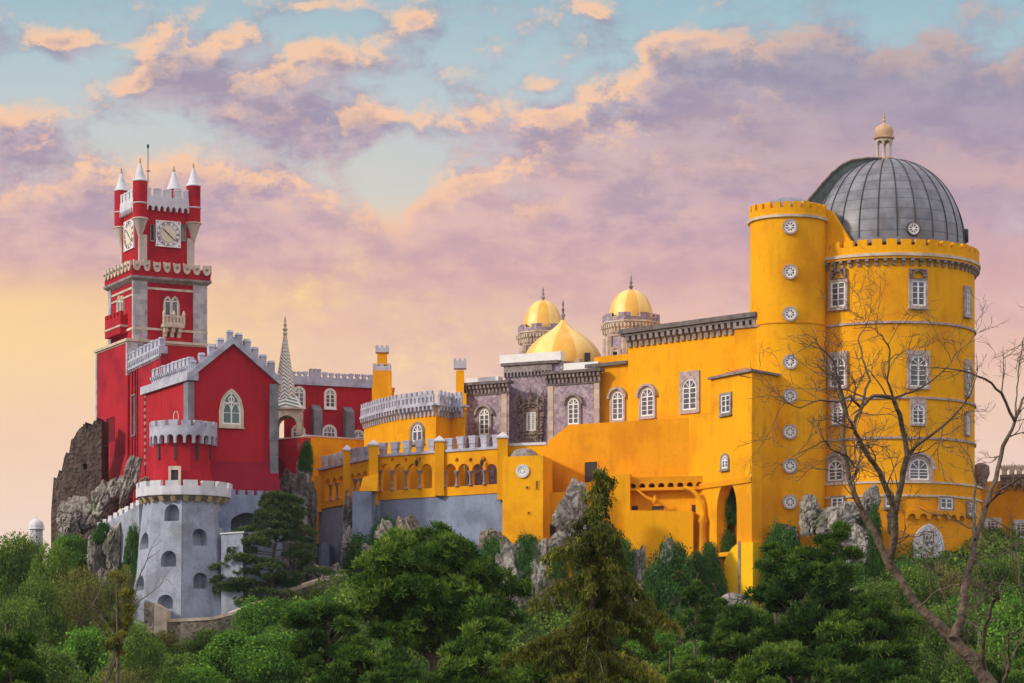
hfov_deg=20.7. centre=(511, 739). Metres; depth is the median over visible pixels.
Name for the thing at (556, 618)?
undergrowth
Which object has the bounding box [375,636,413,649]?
shrub
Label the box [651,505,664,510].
doorway
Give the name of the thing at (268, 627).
shrub
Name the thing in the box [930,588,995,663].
broadleaf tree
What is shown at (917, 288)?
window
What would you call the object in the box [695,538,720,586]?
ivy mound
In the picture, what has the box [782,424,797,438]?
window
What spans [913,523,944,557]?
window
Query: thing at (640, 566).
rock
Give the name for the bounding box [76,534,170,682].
dead tree
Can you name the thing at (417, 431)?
window
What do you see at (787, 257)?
stair tower
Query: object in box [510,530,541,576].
ivy mound
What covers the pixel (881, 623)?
pine tree
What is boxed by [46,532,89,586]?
broadleaf tree
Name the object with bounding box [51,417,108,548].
ruined wall
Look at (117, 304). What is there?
window
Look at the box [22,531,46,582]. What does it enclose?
broadleaf tree
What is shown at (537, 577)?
rock
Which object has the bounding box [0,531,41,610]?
broadleaf tree
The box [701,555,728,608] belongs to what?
ivy mound
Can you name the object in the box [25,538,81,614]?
broadleaf tree
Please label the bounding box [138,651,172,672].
shrub
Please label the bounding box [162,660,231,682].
shrub
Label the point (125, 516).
crenellated wall
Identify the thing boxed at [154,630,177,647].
shrub
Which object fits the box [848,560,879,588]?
ivy mound
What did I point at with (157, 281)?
clock tower
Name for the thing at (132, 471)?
rock
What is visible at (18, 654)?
pine tree
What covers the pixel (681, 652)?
shrub
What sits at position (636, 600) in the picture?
rock
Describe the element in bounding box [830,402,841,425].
window
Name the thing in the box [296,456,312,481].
rock
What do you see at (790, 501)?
window
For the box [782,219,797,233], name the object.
window
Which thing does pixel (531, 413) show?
carved window
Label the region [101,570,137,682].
pine tree
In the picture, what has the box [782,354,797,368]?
window
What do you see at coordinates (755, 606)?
broadleaf tree
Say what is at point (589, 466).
doorway
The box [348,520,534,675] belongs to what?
pine tree
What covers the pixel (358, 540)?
ivy mound
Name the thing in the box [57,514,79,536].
rock
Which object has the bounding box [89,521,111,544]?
ivy mound
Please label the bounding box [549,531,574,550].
rock
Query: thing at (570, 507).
rock
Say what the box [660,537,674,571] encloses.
rock
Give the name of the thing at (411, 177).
sky
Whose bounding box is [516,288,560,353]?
domed turret
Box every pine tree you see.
[0,625,48,682]
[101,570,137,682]
[277,599,374,682]
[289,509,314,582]
[309,643,435,682]
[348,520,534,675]
[429,594,526,682]
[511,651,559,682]
[627,650,716,682]
[675,579,719,656]
[691,597,729,682]
[696,602,784,682]
[727,639,856,682]
[738,544,869,682]
[752,540,789,624]
[810,519,867,682]
[812,589,926,682]
[855,657,934,682]
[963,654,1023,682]
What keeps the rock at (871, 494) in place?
on the hillside
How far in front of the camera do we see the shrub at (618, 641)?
266.85 m
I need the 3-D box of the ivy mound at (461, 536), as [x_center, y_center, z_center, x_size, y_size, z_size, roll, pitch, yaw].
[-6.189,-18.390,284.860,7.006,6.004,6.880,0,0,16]
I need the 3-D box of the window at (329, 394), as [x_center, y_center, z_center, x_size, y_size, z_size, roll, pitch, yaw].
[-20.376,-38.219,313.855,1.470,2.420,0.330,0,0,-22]
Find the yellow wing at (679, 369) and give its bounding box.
[585,312,779,543]
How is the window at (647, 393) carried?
in the yellow wing at (679, 369)
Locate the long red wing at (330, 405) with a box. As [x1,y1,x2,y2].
[284,369,372,438]
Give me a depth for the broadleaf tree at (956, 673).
214.14 m
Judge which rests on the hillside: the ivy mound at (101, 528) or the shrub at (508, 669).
the shrub at (508, 669)
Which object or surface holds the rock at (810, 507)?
on the hillside
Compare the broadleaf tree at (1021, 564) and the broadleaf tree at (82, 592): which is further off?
the broadleaf tree at (1021, 564)
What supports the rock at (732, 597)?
on the hillside
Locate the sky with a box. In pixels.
[0,0,1023,561]
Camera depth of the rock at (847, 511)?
274.77 m
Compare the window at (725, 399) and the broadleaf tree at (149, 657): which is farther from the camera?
the window at (725, 399)
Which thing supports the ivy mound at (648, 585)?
on the hillside
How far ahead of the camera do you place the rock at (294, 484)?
287.76 m
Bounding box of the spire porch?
[277,317,303,450]
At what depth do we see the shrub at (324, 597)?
270.54 m
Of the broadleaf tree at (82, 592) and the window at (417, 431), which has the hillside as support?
the broadleaf tree at (82, 592)
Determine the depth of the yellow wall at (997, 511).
295.24 m
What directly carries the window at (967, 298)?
in the drum tower at (902, 218)
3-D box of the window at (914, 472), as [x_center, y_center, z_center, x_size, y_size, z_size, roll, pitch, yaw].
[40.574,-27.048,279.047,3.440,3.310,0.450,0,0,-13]
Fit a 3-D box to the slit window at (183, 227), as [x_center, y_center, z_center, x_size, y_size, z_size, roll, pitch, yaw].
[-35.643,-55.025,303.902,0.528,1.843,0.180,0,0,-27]
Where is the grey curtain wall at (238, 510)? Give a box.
[218,489,281,614]
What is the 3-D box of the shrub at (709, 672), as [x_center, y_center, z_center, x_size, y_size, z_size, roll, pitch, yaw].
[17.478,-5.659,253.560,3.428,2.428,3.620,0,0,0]
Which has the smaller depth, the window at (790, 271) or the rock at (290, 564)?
the window at (790, 271)
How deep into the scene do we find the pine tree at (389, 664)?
137.17 m
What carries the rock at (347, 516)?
on the hillside
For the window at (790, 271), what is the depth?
278.96 m
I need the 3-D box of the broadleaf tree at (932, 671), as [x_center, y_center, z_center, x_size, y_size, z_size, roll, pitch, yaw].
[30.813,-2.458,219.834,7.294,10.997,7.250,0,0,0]
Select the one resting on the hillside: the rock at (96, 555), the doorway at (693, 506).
the rock at (96, 555)
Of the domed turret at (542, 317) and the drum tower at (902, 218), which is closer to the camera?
the drum tower at (902, 218)
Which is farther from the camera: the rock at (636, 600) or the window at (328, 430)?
the window at (328, 430)
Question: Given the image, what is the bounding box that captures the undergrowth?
[0,523,1023,682]
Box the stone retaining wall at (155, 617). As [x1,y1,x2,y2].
[125,573,342,647]
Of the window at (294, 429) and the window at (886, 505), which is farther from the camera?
the window at (294, 429)
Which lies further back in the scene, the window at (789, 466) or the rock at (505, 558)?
the window at (789, 466)
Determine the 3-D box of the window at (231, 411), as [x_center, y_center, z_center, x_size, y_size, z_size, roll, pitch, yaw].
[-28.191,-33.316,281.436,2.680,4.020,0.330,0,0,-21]
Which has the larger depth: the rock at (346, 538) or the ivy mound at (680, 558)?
the rock at (346, 538)
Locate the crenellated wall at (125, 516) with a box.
[97,500,142,563]
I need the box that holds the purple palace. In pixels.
[464,301,604,485]
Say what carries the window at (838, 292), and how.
in the drum tower at (902, 218)
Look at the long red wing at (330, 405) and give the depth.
313.81 m
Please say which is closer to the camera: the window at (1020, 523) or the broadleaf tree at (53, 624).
the broadleaf tree at (53, 624)
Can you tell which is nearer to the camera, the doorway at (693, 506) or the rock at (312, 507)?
the doorway at (693, 506)
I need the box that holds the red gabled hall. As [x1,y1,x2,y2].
[140,330,280,494]
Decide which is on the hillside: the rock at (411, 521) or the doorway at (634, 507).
the rock at (411, 521)
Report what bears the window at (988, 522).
in the yellow wall at (997, 511)
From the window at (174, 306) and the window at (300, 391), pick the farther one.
the window at (300, 391)
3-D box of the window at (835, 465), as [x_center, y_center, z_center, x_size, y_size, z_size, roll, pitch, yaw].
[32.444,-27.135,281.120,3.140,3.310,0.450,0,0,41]
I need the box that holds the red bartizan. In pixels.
[149,411,216,485]
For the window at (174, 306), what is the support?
in the clock tower at (157, 281)
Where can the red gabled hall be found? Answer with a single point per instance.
(230, 385)
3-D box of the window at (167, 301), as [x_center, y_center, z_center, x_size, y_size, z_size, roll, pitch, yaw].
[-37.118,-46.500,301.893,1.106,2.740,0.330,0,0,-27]
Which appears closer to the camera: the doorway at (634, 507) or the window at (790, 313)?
the window at (790, 313)
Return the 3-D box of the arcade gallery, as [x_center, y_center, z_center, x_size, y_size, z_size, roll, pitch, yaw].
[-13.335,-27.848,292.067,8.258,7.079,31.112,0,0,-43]
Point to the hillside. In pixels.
(426, 664)
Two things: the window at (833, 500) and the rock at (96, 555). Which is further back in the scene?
the rock at (96, 555)
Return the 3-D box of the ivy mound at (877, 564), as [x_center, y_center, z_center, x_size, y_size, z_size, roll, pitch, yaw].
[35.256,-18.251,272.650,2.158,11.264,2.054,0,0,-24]
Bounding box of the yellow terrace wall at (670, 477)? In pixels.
[543,405,776,609]
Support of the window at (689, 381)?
in the yellow wing at (679, 369)
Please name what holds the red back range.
on the hillside
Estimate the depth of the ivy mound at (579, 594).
274.30 m
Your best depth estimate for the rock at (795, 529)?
277.60 m
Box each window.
[116,295,119,311]
[119,295,124,314]
[131,394,135,436]
[150,224,154,241]
[162,296,170,321]
[170,296,179,321]
[181,224,185,241]
[218,389,244,428]
[291,425,305,436]
[295,386,305,408]
[323,424,336,436]
[324,388,336,409]
[355,430,363,438]
[410,422,424,445]
[474,404,493,438]
[516,464,529,477]
[517,385,544,442]
[562,393,583,427]
[607,387,627,421]
[610,346,619,355]
[635,383,657,419]
[679,370,699,414]
[718,392,732,416]
[719,453,729,471]
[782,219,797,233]
[782,264,797,278]
[782,306,797,320]
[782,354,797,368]
[782,388,797,402]
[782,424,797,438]
[782,458,797,472]
[782,494,797,508]
[826,453,846,482]
[827,278,848,311]
[828,351,847,389]
[829,495,844,506]
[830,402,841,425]
[883,495,899,509]
[905,452,935,480]
[907,350,929,389]
[908,278,928,309]
[910,399,926,425]
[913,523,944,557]
[923,531,934,542]
[938,496,955,510]
[963,285,972,318]
[964,359,971,397]
[964,411,970,435]
[966,501,977,517]
[984,518,1000,529]
[1014,520,1023,537]
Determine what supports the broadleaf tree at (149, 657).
on the hillside
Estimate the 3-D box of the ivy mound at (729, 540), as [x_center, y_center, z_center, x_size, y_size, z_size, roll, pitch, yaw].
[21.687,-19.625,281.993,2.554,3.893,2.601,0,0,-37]
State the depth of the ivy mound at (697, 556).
276.55 m
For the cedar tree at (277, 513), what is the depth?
275.15 m
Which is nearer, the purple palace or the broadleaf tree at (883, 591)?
the broadleaf tree at (883, 591)
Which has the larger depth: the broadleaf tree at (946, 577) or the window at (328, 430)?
the window at (328, 430)
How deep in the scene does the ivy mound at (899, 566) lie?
271.02 m
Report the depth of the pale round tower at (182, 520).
276.36 m
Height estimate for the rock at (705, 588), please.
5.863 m
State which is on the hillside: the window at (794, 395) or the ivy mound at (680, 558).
the ivy mound at (680, 558)
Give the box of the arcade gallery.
[314,432,508,512]
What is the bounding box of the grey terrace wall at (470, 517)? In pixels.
[319,491,501,567]
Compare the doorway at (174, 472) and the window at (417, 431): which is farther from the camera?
the window at (417, 431)
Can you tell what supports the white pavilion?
on the hillside
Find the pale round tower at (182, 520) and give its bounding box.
[132,480,232,618]
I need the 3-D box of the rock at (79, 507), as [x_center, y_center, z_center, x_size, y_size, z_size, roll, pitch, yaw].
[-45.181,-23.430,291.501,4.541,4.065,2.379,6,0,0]
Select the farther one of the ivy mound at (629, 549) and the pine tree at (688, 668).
the ivy mound at (629, 549)
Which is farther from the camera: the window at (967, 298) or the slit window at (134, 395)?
the slit window at (134, 395)
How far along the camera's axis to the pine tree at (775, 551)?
164.36 m
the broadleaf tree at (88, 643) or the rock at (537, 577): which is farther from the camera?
the rock at (537, 577)
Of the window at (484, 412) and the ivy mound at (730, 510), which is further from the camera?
the window at (484, 412)
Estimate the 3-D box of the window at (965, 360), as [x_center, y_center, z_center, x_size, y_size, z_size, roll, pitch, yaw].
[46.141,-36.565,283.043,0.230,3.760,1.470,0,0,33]
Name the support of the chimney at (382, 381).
on the balustrade bastion at (414, 416)
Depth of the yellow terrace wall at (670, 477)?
283.75 m
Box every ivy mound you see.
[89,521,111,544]
[121,519,138,587]
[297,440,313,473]
[341,528,375,583]
[369,513,396,544]
[454,531,475,546]
[479,532,502,561]
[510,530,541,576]
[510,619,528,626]
[546,544,568,579]
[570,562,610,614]
[612,534,637,591]
[636,563,663,626]
[645,533,704,618]
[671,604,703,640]
[690,547,705,576]
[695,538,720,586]
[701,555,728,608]
[719,528,736,561]
[723,488,736,527]
[759,519,800,585]
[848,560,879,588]
[863,498,883,583]
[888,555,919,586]
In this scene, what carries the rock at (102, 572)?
on the hillside
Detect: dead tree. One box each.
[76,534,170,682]
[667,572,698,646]
[937,496,1023,665]
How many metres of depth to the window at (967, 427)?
282.87 m
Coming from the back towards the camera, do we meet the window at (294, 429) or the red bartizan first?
the window at (294, 429)
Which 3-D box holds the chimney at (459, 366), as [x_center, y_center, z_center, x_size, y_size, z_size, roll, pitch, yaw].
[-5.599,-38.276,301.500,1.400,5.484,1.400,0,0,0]
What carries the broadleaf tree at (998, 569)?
on the hillside
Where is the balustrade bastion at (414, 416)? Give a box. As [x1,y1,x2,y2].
[359,390,469,490]
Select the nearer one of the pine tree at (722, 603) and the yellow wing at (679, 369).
the pine tree at (722, 603)
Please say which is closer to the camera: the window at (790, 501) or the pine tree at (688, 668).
the pine tree at (688, 668)
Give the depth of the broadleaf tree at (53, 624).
257.02 m
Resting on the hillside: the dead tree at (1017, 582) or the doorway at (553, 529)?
the dead tree at (1017, 582)
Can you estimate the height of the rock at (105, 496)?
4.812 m
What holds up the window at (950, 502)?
in the drum tower at (902, 218)
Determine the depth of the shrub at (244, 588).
274.53 m
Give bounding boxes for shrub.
[58,576,119,611]
[105,598,138,633]
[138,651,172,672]
[153,649,203,682]
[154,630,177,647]
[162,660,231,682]
[182,627,225,649]
[197,622,254,682]
[221,582,251,591]
[223,629,310,682]
[230,593,287,637]
[258,576,301,587]
[259,623,282,645]
[266,617,297,640]
[274,598,310,619]
[308,589,346,603]
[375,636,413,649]
[491,661,518,674]
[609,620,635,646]
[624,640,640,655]
[628,620,682,661]
[672,641,722,674]
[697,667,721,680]
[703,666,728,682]
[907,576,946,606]
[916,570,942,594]
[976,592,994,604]
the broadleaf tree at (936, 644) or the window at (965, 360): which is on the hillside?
the broadleaf tree at (936, 644)
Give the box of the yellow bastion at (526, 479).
[502,442,551,543]
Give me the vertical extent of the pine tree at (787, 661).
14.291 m
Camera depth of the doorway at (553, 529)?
285.78 m
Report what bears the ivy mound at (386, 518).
on the ivy mound at (358, 540)
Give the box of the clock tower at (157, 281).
[93,144,215,507]
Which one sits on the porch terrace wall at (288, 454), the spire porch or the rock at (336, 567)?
the spire porch
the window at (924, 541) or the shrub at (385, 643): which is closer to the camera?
the shrub at (385, 643)
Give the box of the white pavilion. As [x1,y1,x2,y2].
[28,515,44,545]
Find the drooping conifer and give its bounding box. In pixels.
[497,466,685,682]
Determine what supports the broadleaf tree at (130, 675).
on the hillside
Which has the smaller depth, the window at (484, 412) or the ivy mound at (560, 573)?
the ivy mound at (560, 573)
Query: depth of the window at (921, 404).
279.09 m
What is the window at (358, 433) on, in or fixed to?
in the long red wing at (330, 405)
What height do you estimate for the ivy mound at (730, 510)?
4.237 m
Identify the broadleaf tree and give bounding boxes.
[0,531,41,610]
[0,591,50,669]
[11,641,88,682]
[13,572,70,669]
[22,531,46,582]
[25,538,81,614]
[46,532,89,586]
[46,563,109,644]
[51,622,132,682]
[87,664,149,682]
[101,564,137,628]
[112,618,167,682]
[747,600,790,655]
[852,576,897,642]
[876,643,943,682]
[886,562,942,612]
[902,604,953,674]
[928,564,978,602]
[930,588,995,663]
[936,643,1015,682]
[968,586,1023,665]
[970,552,1023,603]
[1002,551,1023,594]
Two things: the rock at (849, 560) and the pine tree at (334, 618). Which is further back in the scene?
the rock at (849, 560)
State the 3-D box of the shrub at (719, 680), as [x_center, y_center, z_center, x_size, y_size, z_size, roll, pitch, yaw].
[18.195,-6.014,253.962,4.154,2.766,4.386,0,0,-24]
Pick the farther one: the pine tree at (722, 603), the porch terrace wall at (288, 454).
the porch terrace wall at (288, 454)
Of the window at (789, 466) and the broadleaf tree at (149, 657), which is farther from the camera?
the window at (789, 466)
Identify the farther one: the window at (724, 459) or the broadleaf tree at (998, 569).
the window at (724, 459)
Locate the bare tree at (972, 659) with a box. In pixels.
[727,241,1023,682]
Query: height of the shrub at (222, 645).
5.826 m
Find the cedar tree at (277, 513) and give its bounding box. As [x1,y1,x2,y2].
[208,489,335,606]
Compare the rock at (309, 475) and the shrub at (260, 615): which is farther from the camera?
the rock at (309, 475)
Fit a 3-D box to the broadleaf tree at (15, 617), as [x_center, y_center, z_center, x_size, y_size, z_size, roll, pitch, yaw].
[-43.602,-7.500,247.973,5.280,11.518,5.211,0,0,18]
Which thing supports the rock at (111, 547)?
on the hillside
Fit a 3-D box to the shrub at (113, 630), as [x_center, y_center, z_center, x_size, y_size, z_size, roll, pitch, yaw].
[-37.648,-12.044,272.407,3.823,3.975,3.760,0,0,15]
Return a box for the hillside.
[15,532,1023,682]
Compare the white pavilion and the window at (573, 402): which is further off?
the white pavilion
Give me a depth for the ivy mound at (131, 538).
279.94 m
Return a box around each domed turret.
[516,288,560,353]
[600,276,659,355]
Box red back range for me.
[126,337,188,505]
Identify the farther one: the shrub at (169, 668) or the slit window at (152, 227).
the slit window at (152, 227)
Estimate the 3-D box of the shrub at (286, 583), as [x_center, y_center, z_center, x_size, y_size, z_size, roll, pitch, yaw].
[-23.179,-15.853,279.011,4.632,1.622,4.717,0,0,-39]
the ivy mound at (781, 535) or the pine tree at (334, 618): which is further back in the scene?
the ivy mound at (781, 535)
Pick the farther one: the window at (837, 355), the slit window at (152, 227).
the slit window at (152, 227)
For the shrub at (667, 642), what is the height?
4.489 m
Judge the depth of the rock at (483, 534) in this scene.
282.90 m
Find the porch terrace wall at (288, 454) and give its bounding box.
[278,434,363,543]
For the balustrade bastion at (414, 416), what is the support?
on the hillside
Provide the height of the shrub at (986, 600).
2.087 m
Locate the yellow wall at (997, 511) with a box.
[975,463,1023,537]
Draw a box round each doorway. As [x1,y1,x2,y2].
[168,466,180,484]
[550,524,556,536]
[584,461,598,482]
[632,505,638,509]
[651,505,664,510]
[691,504,695,514]
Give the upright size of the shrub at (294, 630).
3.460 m
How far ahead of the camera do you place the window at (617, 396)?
295.07 m
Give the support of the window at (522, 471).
in the yellow bastion at (526, 479)
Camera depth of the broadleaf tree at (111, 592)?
267.61 m
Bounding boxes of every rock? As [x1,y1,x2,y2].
[56,495,96,534]
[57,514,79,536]
[87,533,105,575]
[91,475,122,520]
[98,567,109,585]
[102,521,120,570]
[119,455,142,508]
[135,476,150,484]
[279,468,309,516]
[282,516,307,583]
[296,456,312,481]
[304,480,317,581]
[309,564,328,580]
[327,562,343,578]
[340,524,351,567]
[342,488,351,533]
[361,542,373,570]
[374,518,393,540]
[394,513,425,536]
[478,528,501,551]
[495,535,531,610]
[529,538,557,612]
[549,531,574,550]
[552,477,589,534]
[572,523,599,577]
[623,545,646,604]
[632,581,652,623]
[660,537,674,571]
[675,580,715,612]
[721,592,752,608]
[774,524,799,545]
[798,494,820,536]
[813,501,876,547]
[833,549,856,564]
[851,523,869,563]
[861,483,881,524]
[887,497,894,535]
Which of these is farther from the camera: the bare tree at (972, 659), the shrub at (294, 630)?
the shrub at (294, 630)
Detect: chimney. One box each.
[372,345,391,400]
[454,358,466,410]
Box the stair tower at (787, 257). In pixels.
[747,197,827,564]
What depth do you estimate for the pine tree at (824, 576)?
158.24 m
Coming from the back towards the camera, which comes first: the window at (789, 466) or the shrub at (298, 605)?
the window at (789, 466)
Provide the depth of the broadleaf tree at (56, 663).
223.77 m
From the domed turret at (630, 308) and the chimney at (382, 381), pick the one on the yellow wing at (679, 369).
the domed turret at (630, 308)
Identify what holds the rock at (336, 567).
on the hillside
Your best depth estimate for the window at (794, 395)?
278.96 m
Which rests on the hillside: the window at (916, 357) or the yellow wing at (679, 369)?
the yellow wing at (679, 369)
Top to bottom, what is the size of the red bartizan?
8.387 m
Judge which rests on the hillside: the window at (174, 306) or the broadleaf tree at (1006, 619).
the broadleaf tree at (1006, 619)
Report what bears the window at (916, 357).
in the drum tower at (902, 218)
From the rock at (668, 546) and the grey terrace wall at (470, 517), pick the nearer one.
the rock at (668, 546)
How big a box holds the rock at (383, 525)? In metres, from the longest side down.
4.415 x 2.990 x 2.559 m
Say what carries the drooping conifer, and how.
on the hillside
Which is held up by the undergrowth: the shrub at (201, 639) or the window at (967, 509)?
the shrub at (201, 639)
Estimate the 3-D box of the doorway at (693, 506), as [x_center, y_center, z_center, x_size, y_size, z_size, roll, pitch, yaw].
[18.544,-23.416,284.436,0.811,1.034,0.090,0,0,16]
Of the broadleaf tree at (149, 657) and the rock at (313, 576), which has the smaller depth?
the broadleaf tree at (149, 657)
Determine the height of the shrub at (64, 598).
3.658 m
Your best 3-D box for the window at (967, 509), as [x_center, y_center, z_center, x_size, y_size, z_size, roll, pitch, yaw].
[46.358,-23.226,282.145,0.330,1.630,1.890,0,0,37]
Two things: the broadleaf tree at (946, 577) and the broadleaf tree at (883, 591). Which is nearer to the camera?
the broadleaf tree at (883, 591)
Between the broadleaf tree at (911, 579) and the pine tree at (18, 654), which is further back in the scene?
the broadleaf tree at (911, 579)
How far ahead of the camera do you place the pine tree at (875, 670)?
142.63 m
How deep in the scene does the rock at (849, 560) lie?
270.09 m
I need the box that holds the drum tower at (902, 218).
[807,113,982,563]
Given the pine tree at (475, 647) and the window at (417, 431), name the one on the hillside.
the pine tree at (475, 647)
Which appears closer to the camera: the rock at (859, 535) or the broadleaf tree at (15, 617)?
the broadleaf tree at (15, 617)
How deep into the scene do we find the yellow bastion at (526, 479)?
282.40 m
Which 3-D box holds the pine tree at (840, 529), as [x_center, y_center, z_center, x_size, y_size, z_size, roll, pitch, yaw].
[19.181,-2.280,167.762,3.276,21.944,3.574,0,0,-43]
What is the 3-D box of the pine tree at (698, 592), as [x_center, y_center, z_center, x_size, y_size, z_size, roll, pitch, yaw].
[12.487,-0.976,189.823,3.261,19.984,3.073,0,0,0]
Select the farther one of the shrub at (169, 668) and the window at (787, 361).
the window at (787, 361)
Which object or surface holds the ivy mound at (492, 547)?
on the hillside

